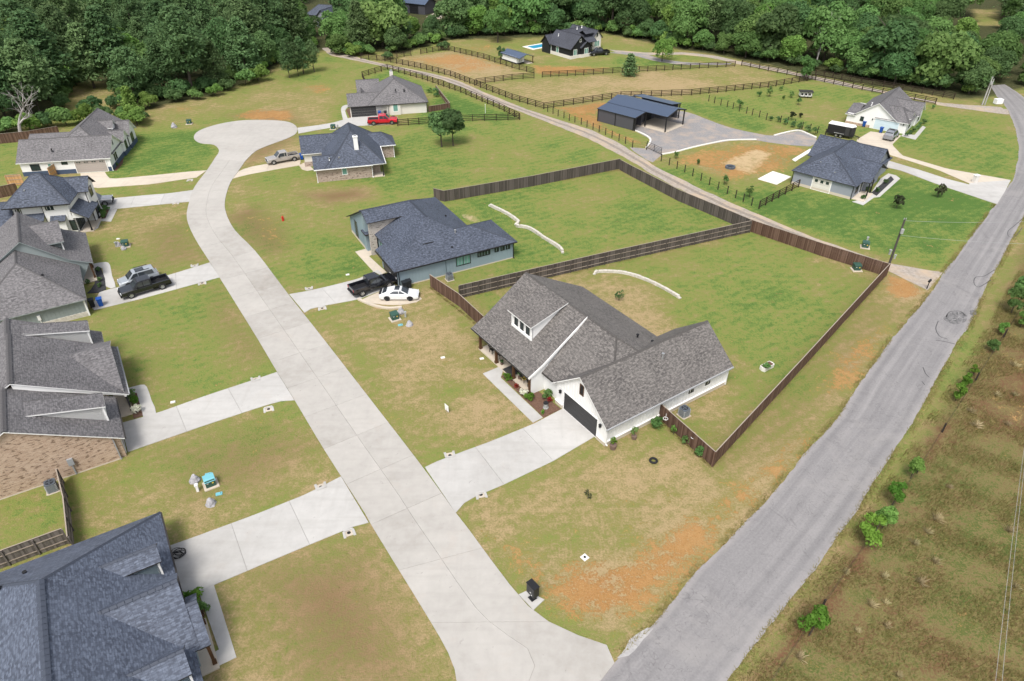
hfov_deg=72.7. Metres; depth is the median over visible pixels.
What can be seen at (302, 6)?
broadleaf tree
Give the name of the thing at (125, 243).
utility box
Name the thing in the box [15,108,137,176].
white gabled house
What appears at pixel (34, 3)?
pine tree
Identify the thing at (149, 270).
suv
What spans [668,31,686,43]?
edge shrub
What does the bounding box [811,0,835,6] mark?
broadleaf tree
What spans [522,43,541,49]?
swimming pool
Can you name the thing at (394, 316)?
utility box
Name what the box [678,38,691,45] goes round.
edge shrub
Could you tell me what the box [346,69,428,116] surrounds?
grey roof house
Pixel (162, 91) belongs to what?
edge shrub
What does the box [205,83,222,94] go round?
thicket bush
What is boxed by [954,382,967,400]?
sapling
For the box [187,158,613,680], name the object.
concrete street
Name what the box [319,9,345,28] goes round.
broadleaf tree
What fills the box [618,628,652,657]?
road shoulder
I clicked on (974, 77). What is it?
broadleaf tree
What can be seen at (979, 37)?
broadleaf tree
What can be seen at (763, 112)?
wire fence
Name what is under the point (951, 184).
concrete driveway
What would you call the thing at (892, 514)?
sapling
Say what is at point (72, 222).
window
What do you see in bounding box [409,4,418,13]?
garage door
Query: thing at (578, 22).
edge shrub
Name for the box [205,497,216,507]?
boulder
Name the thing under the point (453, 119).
lawn tree
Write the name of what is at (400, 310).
boulder
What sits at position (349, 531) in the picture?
culvert end
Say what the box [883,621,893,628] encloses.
dry grass tussock
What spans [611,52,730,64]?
house track
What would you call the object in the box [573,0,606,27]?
broadleaf tree
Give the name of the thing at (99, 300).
wheelie bin
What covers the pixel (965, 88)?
edge shrub
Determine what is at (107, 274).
concrete path
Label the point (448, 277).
air conditioner
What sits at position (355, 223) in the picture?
window
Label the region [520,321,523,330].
window
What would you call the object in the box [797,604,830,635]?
sapling
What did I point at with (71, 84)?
edge shrub
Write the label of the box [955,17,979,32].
broadleaf tree
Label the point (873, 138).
concrete driveway
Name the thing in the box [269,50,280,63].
edge shrub
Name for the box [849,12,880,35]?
broadleaf tree
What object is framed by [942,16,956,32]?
broadleaf tree
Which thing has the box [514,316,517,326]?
window
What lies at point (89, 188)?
window
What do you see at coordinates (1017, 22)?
broadleaf tree
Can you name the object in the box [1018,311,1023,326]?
roadside bush
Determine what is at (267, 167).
concrete driveway
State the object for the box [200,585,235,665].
concrete path
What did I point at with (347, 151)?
brick house
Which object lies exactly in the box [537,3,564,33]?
broadleaf tree
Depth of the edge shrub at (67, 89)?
154.46 m
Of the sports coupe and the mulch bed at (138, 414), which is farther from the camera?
the sports coupe
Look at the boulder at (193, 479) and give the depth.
60.53 m
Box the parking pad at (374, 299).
[363,292,421,304]
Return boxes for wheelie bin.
[87,297,94,307]
[95,296,102,306]
[401,280,407,286]
[405,278,411,287]
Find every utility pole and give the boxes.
[888,218,906,262]
[981,76,993,104]
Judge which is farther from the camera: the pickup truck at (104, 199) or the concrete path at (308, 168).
the concrete path at (308, 168)
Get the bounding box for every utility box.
[120,239,130,247]
[186,119,192,124]
[202,472,219,491]
[329,124,336,129]
[388,310,401,322]
[850,262,862,271]
[860,240,869,249]
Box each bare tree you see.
[0,85,38,135]
[813,13,838,59]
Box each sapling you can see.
[723,175,728,182]
[746,186,753,195]
[766,86,772,94]
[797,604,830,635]
[859,512,887,548]
[875,505,898,528]
[888,480,907,504]
[908,456,925,477]
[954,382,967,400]
[961,372,972,384]
[969,364,979,374]
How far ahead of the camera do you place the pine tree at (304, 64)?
170.00 m
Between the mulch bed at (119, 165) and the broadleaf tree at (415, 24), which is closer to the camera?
the mulch bed at (119, 165)
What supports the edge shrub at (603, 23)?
on the ground at (640, 532)
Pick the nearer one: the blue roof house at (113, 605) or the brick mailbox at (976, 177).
the blue roof house at (113, 605)
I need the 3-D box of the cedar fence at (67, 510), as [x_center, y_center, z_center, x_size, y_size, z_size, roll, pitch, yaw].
[-36.621,13.746,57.255,0.317,1.800,8.744,-21,40,-27]
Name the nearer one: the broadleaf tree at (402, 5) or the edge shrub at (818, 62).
the edge shrub at (818, 62)
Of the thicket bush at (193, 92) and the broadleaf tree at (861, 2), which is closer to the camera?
the thicket bush at (193, 92)
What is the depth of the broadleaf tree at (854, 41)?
173.15 m
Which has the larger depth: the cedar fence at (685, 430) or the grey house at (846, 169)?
the grey house at (846, 169)
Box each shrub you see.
[47,85,72,93]
[49,91,67,99]
[51,95,70,106]
[61,68,84,85]
[64,81,75,88]
[100,211,106,217]
[106,79,119,92]
[114,88,131,95]
[125,389,135,398]
[127,395,138,404]
[130,404,141,412]
[132,80,158,97]
[150,85,169,99]
[165,78,192,95]
[182,590,190,598]
[189,81,198,89]
[189,586,203,599]
[194,76,217,89]
[197,599,210,612]
[218,70,233,79]
[225,64,241,74]
[248,59,267,67]
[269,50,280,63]
[303,35,318,45]
[344,42,361,55]
[352,41,365,54]
[364,44,375,51]
[387,44,397,50]
[402,41,411,47]
[407,39,416,47]
[410,33,429,46]
[420,27,441,37]
[427,32,440,43]
[433,29,446,37]
[433,88,438,95]
[444,26,461,36]
[454,24,468,37]
[466,24,480,33]
[482,27,494,33]
[502,24,514,34]
[503,373,512,380]
[509,22,521,33]
[517,25,529,33]
[519,388,528,394]
[523,392,534,400]
[526,20,543,33]
[532,23,540,33]
[541,23,552,32]
[542,388,552,398]
[562,22,571,28]
[571,20,585,25]
[584,489,591,498]
[593,24,602,29]
[596,20,605,27]
[606,20,620,30]
[614,290,623,297]
[623,28,632,36]
[628,24,637,37]
[632,26,647,38]
[651,415,662,428]
[652,31,667,38]
[665,32,677,42]
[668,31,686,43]
[670,425,676,434]
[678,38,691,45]
[681,435,688,442]
[693,41,702,47]
[694,445,703,455]
[702,41,714,49]
[735,50,745,55]
[751,48,762,58]
[760,48,779,61]
[778,52,789,60]
[786,53,801,63]
[810,58,821,66]
[822,58,843,71]
[829,64,845,72]
[845,63,862,73]
[857,67,873,77]
[862,64,880,77]
[888,72,905,82]
[900,72,922,84]
[914,74,931,85]
[928,77,950,88]
[930,72,958,88]
[958,79,968,87]
[961,84,981,91]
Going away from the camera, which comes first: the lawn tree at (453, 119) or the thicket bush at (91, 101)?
the lawn tree at (453, 119)
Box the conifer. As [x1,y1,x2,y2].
[619,53,638,76]
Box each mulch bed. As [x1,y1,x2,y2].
[87,268,105,293]
[114,159,122,170]
[131,393,142,418]
[501,375,560,417]
[871,176,893,195]
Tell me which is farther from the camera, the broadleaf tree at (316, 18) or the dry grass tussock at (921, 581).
the broadleaf tree at (316, 18)
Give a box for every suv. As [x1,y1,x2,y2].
[117,264,158,286]
[883,128,899,140]
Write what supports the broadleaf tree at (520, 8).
on the ground at (640, 532)
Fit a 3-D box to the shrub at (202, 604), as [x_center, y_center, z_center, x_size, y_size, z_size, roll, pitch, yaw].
[-22.296,19.185,50.069,1.270,1.334,1.100,-5,35,-8]
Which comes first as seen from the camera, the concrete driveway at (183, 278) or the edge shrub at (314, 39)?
the concrete driveway at (183, 278)
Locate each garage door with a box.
[73,159,108,172]
[351,106,376,116]
[383,260,397,285]
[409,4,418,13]
[563,391,597,437]
[810,176,831,193]
[873,119,899,130]
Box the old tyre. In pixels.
[649,457,657,463]
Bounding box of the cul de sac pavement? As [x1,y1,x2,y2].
[194,120,297,160]
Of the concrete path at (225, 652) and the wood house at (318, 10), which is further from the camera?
the wood house at (318, 10)
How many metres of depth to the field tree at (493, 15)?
197.25 m
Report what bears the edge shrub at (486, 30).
on the ground at (640, 532)
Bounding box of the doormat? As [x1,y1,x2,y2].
[503,365,518,375]
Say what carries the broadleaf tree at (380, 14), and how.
on the ground at (640, 532)
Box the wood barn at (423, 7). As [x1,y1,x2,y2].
[403,0,435,14]
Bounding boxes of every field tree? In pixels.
[482,4,509,42]
[496,46,505,58]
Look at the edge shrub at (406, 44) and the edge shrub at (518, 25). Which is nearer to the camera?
the edge shrub at (406, 44)
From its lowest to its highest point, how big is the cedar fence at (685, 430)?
1.880 m
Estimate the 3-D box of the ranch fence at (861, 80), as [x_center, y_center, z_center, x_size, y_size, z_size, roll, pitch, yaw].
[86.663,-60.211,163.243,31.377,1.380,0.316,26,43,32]
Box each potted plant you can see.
[610,437,617,450]
[631,427,638,439]
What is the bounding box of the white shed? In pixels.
[500,48,532,64]
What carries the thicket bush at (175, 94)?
on the ground at (640, 532)
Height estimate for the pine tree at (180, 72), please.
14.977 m
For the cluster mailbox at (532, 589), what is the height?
1.610 m
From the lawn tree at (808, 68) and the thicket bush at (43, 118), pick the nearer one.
the thicket bush at (43, 118)
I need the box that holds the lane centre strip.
[344,56,875,261]
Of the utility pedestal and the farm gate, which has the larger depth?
the farm gate
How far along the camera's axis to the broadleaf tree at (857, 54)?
168.17 m
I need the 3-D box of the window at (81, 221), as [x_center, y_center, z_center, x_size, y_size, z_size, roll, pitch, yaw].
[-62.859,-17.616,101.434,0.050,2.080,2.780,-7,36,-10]
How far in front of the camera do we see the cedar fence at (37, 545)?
53.91 m
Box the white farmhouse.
[471,272,733,445]
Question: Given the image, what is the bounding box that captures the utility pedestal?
[194,483,198,491]
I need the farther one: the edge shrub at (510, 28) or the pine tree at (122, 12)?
the edge shrub at (510, 28)
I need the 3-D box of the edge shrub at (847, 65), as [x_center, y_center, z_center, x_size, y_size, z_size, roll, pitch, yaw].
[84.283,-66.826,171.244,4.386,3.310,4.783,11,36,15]
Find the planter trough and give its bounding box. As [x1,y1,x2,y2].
[759,361,773,371]
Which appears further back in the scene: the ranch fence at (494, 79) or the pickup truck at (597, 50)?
the pickup truck at (597, 50)
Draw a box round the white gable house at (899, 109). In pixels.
[845,86,925,133]
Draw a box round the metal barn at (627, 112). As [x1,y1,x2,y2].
[597,94,686,132]
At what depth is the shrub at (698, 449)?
62.85 m
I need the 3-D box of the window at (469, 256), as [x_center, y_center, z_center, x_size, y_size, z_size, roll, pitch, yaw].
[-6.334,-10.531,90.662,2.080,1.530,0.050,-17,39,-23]
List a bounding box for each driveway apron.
[354,116,395,125]
[969,180,1010,203]
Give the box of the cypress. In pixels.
[117,85,137,106]
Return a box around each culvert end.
[250,376,260,381]
[263,405,273,412]
[314,481,326,489]
[318,306,326,310]
[342,527,355,538]
[444,451,455,457]
[475,490,487,499]
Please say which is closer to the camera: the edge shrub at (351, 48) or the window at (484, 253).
the window at (484, 253)
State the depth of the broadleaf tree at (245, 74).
162.70 m
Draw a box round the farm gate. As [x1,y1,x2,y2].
[647,141,661,153]
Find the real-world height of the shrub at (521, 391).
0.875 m
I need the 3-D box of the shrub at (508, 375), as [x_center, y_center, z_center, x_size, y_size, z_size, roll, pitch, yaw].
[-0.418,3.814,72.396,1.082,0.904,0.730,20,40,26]
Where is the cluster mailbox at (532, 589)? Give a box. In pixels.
[526,578,539,601]
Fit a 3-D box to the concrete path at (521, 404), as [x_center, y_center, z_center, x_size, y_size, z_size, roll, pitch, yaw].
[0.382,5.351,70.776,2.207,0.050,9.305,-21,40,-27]
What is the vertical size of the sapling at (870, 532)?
3.235 m
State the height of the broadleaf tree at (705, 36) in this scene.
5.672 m
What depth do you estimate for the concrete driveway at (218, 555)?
55.98 m
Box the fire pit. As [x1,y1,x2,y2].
[725,164,735,169]
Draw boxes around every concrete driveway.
[80,170,206,187]
[92,262,219,309]
[101,190,192,209]
[123,372,293,451]
[171,477,368,591]
[233,158,300,178]
[289,270,394,312]
[298,117,367,133]
[425,409,594,511]
[857,131,1007,182]
[887,161,995,203]
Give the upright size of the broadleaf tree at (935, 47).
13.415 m
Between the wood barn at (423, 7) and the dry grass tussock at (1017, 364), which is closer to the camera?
the dry grass tussock at (1017, 364)
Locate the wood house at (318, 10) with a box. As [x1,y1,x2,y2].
[307,4,333,25]
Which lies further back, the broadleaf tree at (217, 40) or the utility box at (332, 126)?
the broadleaf tree at (217, 40)
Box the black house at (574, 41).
[540,24,602,59]
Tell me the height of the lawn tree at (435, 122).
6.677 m
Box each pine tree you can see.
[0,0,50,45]
[0,30,14,109]
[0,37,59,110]
[0,57,25,116]
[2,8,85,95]
[5,0,38,15]
[24,0,48,15]
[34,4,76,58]
[36,0,92,33]
[51,0,92,27]
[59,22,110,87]
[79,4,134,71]
[81,0,113,29]
[102,45,151,102]
[107,0,147,26]
[108,0,149,39]
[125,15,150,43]
[138,0,163,43]
[140,0,164,13]
[141,37,177,85]
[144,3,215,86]
[156,25,203,79]
[158,0,174,14]
[171,0,205,40]
[187,0,217,29]
[187,31,209,72]
[199,38,229,79]
[208,0,231,18]
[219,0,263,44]
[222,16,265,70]
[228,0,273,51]
[250,0,290,42]
[277,0,312,43]
[277,38,298,77]
[286,42,304,75]
[293,36,311,73]
[305,39,319,71]
[342,0,373,42]
[393,21,413,36]
[426,15,440,29]
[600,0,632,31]
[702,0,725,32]
[709,0,751,32]
[993,0,1014,11]
[1011,0,1023,12]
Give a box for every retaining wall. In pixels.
[488,204,563,252]
[593,269,681,298]
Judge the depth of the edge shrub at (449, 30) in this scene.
204.03 m
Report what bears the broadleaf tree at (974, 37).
on the ground at (640, 532)
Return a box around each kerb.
[635,130,650,147]
[661,139,756,154]
[774,130,816,137]
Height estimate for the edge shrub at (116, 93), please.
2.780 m
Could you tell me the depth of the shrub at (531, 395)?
69.48 m
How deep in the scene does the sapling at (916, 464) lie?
59.87 m
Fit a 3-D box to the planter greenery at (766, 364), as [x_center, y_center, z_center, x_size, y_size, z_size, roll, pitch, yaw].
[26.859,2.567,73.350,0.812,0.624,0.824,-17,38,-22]
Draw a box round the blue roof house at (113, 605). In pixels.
[0,511,219,680]
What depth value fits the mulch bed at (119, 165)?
122.30 m
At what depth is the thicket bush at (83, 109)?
139.95 m
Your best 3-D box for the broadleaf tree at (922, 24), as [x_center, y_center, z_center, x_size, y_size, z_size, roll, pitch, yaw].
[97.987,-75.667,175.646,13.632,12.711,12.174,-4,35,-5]
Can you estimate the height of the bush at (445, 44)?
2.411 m
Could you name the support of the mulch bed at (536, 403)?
on the ground at (640, 532)
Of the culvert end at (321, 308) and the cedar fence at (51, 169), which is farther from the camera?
the cedar fence at (51, 169)
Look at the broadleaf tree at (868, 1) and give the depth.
210.67 m
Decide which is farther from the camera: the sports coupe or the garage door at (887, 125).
the garage door at (887, 125)
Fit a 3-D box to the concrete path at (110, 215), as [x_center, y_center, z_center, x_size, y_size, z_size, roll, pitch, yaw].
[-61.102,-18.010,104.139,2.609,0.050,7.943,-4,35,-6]
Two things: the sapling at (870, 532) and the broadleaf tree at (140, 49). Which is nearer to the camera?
the sapling at (870, 532)
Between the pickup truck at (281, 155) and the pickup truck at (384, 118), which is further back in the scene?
the pickup truck at (384, 118)
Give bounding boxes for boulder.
[189,474,200,484]
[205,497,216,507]
[397,307,403,314]
[406,320,412,326]
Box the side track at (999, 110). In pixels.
[936,102,1008,113]
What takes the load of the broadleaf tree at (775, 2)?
on the ground at (640, 532)
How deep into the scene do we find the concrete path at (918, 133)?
135.24 m
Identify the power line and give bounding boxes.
[995,452,1023,680]
[1002,472,1023,679]
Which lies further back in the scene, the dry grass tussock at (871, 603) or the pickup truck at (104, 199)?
the pickup truck at (104, 199)
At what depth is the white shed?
181.62 m
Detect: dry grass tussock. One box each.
[793,649,808,664]
[865,596,878,608]
[880,570,889,579]
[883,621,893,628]
[895,671,903,678]
[909,539,920,545]
[914,574,929,587]
[923,526,932,534]
[928,555,944,564]
[930,512,947,523]
[971,419,983,428]
[1001,523,1016,532]
[1010,361,1020,366]
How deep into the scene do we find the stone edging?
84.09 m
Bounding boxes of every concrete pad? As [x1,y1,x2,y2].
[519,591,543,609]
[758,171,790,184]
[792,149,810,161]
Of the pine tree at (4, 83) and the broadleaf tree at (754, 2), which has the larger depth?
the broadleaf tree at (754, 2)
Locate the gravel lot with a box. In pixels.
[630,110,815,161]
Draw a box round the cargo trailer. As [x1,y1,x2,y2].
[827,120,859,139]
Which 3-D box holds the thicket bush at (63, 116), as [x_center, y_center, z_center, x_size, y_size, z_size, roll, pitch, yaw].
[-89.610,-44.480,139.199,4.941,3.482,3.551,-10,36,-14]
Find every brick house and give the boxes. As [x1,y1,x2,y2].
[0,318,133,499]
[299,122,395,182]
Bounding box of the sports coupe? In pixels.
[379,286,419,300]
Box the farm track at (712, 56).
[611,50,1008,112]
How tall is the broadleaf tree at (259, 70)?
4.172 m
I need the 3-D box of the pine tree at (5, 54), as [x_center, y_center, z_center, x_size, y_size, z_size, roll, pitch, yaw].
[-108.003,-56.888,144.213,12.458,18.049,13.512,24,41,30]
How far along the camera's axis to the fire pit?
121.06 m
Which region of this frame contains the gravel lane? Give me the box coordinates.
[322,48,942,289]
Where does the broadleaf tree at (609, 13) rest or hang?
on the ground at (640, 532)
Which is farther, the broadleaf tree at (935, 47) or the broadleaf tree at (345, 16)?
the broadleaf tree at (345, 16)
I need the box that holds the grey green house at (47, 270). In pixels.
[0,212,96,322]
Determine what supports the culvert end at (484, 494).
on the ground at (640, 532)
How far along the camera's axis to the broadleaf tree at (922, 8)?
200.19 m
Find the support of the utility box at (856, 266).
on the ground at (640, 532)
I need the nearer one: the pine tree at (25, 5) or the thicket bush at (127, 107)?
the thicket bush at (127, 107)
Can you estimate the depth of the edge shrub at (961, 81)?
159.99 m
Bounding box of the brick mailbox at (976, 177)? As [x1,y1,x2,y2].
[971,174,980,182]
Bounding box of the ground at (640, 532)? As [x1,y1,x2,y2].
[0,0,1023,680]
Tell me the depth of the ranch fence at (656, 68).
174.66 m
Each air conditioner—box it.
[43,478,59,495]
[444,272,453,281]
[676,404,690,419]
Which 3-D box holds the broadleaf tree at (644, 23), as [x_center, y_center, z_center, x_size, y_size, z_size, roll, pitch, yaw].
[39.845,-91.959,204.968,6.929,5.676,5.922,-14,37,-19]
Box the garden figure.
[543,401,548,409]
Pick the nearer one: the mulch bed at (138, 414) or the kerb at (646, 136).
the mulch bed at (138, 414)
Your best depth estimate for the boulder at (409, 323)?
80.66 m
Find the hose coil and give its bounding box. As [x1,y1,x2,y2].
[172,547,185,558]
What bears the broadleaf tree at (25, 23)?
on the ground at (640, 532)
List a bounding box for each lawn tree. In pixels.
[427,111,450,146]
[440,108,464,145]
[652,37,676,59]
[799,55,815,79]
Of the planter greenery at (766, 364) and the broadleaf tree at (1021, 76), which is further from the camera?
the broadleaf tree at (1021, 76)
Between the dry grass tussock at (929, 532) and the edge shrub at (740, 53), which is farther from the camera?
the edge shrub at (740, 53)
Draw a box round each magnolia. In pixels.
[894,195,905,207]
[934,183,946,196]
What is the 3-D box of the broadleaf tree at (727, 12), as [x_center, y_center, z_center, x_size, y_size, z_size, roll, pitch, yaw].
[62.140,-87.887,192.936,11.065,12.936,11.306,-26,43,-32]
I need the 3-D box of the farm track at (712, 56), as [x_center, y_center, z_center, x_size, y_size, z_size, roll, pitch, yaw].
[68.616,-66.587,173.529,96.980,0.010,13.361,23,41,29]
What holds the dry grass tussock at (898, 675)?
on the ground at (640, 532)
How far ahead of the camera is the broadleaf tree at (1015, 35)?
175.20 m
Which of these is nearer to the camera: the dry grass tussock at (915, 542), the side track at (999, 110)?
the dry grass tussock at (915, 542)
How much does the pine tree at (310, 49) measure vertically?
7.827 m
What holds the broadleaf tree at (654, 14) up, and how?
on the ground at (640, 532)
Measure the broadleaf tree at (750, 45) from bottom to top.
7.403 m
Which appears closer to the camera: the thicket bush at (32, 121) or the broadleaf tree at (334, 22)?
the thicket bush at (32, 121)
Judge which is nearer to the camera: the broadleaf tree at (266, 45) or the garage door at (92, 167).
the garage door at (92, 167)
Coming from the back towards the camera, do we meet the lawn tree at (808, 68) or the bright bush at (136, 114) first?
the lawn tree at (808, 68)
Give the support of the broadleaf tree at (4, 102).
on the ground at (640, 532)
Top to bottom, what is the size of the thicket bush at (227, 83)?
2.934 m
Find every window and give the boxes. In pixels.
[30,164,40,170]
[69,220,77,229]
[76,217,85,229]
[88,185,93,196]
[342,168,347,174]
[354,220,358,237]
[393,105,397,111]
[456,255,470,266]
[477,250,489,256]
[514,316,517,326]
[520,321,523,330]
[526,326,529,335]
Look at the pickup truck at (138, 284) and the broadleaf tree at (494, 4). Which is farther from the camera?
the broadleaf tree at (494, 4)
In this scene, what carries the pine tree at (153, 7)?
on the ground at (640, 532)
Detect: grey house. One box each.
[346,197,516,285]
[790,134,892,201]
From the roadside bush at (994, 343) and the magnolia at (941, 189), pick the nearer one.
the roadside bush at (994, 343)
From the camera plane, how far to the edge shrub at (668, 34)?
197.40 m
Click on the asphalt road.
(729, 600)
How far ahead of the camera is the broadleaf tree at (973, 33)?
171.49 m
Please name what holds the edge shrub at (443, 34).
on the ground at (640, 532)
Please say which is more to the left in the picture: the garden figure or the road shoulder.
the garden figure
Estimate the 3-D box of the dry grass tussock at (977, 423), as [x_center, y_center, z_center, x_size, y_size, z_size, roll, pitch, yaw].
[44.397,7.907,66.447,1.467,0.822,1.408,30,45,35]
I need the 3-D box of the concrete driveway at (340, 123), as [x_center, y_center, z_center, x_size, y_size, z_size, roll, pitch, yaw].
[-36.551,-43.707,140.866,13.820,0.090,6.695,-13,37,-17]
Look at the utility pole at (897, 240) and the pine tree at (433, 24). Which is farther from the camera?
the pine tree at (433, 24)
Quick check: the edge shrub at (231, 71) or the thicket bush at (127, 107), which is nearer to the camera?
the thicket bush at (127, 107)
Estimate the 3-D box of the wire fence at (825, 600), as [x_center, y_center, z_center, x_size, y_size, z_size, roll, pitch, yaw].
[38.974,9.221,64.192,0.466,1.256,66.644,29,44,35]
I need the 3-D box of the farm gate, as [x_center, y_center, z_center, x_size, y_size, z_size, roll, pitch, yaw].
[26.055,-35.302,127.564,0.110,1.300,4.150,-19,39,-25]
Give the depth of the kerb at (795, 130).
136.34 m
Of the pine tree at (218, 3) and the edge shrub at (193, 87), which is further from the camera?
the pine tree at (218, 3)
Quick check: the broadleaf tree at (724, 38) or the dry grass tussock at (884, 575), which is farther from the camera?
the broadleaf tree at (724, 38)
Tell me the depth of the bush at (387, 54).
184.27 m
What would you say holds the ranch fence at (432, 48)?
on the ground at (640, 532)
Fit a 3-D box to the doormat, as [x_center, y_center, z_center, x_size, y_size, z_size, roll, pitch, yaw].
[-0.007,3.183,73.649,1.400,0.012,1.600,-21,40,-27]
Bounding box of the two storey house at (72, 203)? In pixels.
[0,173,100,231]
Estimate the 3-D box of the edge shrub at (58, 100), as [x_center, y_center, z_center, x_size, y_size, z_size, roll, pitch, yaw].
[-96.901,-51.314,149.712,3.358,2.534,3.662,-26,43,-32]
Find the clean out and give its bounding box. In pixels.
[580,553,588,560]
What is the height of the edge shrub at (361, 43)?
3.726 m
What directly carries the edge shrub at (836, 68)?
on the ground at (640, 532)
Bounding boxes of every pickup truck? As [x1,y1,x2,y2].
[96,193,113,205]
[117,273,171,298]
[265,149,299,164]
[347,272,396,296]
[367,113,397,124]
[590,47,609,55]
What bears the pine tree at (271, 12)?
on the ground at (640, 532)
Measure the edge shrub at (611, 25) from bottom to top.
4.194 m
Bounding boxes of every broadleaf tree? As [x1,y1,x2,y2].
[0,16,15,43]
[0,95,12,111]
[106,33,138,65]
[107,54,154,82]
[119,40,154,58]
[201,16,245,64]
[234,68,256,84]
[245,30,276,61]
[249,64,269,81]
[261,24,291,50]
[266,0,308,17]
[297,15,316,35]
[310,15,321,27]
[318,15,349,39]
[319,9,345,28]
[325,33,349,53]
[331,0,350,12]
[342,12,359,39]
[350,0,408,46]
[374,0,407,16]
[383,25,407,51]
[403,17,420,35]
[421,14,439,30]
[433,0,475,30]
[453,0,488,22]
[464,5,487,34]
[488,0,511,32]
[497,0,550,32]
[526,0,557,22]
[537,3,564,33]
[548,0,580,22]
[568,0,588,20]
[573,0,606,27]
[604,0,627,19]
[614,0,651,28]
[636,18,654,37]
[645,0,666,21]
[649,20,669,40]
[652,0,675,26]
[661,3,680,32]
[668,0,710,45]
[692,29,714,49]
[715,32,733,53]
[718,0,756,47]
[730,30,763,57]
[734,7,775,42]
[744,0,759,11]
[751,3,807,58]
[753,2,776,47]
[757,0,781,7]
[777,0,799,7]
[778,35,806,63]
[784,0,815,38]
[801,6,858,63]
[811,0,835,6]
[828,0,879,23]
[833,32,864,67]
[836,0,859,8]
[844,45,874,75]
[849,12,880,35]
[858,0,867,6]
[858,26,882,51]
[859,16,925,77]
[864,0,898,13]
[869,0,912,21]
[876,13,932,49]
[879,51,918,83]
[899,6,925,21]
[901,0,939,13]
[903,27,929,51]
[911,27,985,86]
[912,1,936,20]
[926,15,952,32]
[932,0,968,17]
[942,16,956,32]
[947,31,978,73]
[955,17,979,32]
[955,58,995,93]
[959,0,984,15]
[967,30,981,48]
[968,29,981,41]
[973,55,1001,75]
[979,27,1023,62]
[980,29,1016,46]
[984,46,1018,76]
[996,15,1023,39]
[998,11,1023,25]
[1000,0,1023,15]
[1017,63,1023,81]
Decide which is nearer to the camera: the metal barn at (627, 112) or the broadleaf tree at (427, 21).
the metal barn at (627, 112)
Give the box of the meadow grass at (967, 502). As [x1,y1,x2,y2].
[741,270,1023,680]
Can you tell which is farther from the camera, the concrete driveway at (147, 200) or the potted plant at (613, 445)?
the concrete driveway at (147, 200)
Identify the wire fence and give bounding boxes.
[547,105,647,149]
[661,154,753,205]
[708,95,826,134]
[770,311,1019,680]
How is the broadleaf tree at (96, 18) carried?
on the ground at (640, 532)
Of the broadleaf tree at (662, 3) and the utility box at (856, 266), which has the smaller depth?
the utility box at (856, 266)
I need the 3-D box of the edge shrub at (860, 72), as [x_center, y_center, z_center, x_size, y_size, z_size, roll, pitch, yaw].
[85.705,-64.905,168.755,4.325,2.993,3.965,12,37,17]
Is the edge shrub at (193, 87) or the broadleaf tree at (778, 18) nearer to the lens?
the edge shrub at (193, 87)
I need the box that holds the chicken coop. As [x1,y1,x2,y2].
[799,89,813,97]
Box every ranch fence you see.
[360,53,543,108]
[361,64,518,117]
[392,50,410,57]
[397,113,519,125]
[420,45,448,53]
[448,46,533,72]
[476,73,533,84]
[542,61,735,76]
[543,74,815,107]
[741,60,937,103]
[758,179,800,208]
[815,69,955,98]
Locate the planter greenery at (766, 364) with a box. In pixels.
[762,362,770,368]
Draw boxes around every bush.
[0,116,16,132]
[11,112,41,129]
[34,111,54,126]
[45,105,69,112]
[48,109,77,125]
[69,102,93,120]
[75,95,102,107]
[92,106,113,113]
[105,95,121,106]
[113,106,123,115]
[116,108,145,125]
[123,104,144,111]
[138,91,157,107]
[163,88,184,101]
[186,89,203,97]
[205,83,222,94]
[217,78,235,89]
[381,51,393,58]
[436,41,449,49]
[987,339,1001,351]
[998,322,1009,334]
[1007,287,1023,312]
[1014,276,1023,287]
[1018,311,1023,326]
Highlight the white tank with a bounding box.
[993,98,1003,103]
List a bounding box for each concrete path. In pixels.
[94,262,115,287]
[95,209,116,229]
[129,385,155,416]
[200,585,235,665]
[299,163,313,170]
[341,105,347,119]
[356,249,385,273]
[483,367,542,422]
[852,173,899,204]
[902,126,925,139]
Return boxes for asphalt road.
[601,84,1023,680]
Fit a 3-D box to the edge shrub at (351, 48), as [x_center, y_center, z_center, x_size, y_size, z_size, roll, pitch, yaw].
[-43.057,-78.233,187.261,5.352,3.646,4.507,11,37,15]
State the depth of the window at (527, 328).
71.53 m
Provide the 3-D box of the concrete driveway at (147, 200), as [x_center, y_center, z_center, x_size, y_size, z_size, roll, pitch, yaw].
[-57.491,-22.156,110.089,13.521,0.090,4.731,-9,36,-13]
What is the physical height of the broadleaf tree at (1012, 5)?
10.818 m
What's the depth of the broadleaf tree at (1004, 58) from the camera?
163.38 m
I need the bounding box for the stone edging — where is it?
[357,298,401,308]
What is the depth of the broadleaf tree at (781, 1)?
197.52 m
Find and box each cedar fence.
[0,126,58,143]
[0,183,16,197]
[0,528,69,568]
[4,174,22,184]
[47,164,56,175]
[55,469,73,544]
[428,86,449,111]
[429,274,483,322]
[433,159,619,201]
[458,220,751,296]
[620,159,751,223]
[659,404,716,466]
[711,263,890,466]
[750,220,890,275]
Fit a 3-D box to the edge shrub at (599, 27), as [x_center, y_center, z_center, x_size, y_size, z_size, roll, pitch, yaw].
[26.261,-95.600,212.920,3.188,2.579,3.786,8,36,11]
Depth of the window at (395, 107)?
145.20 m
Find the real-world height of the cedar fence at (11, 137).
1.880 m

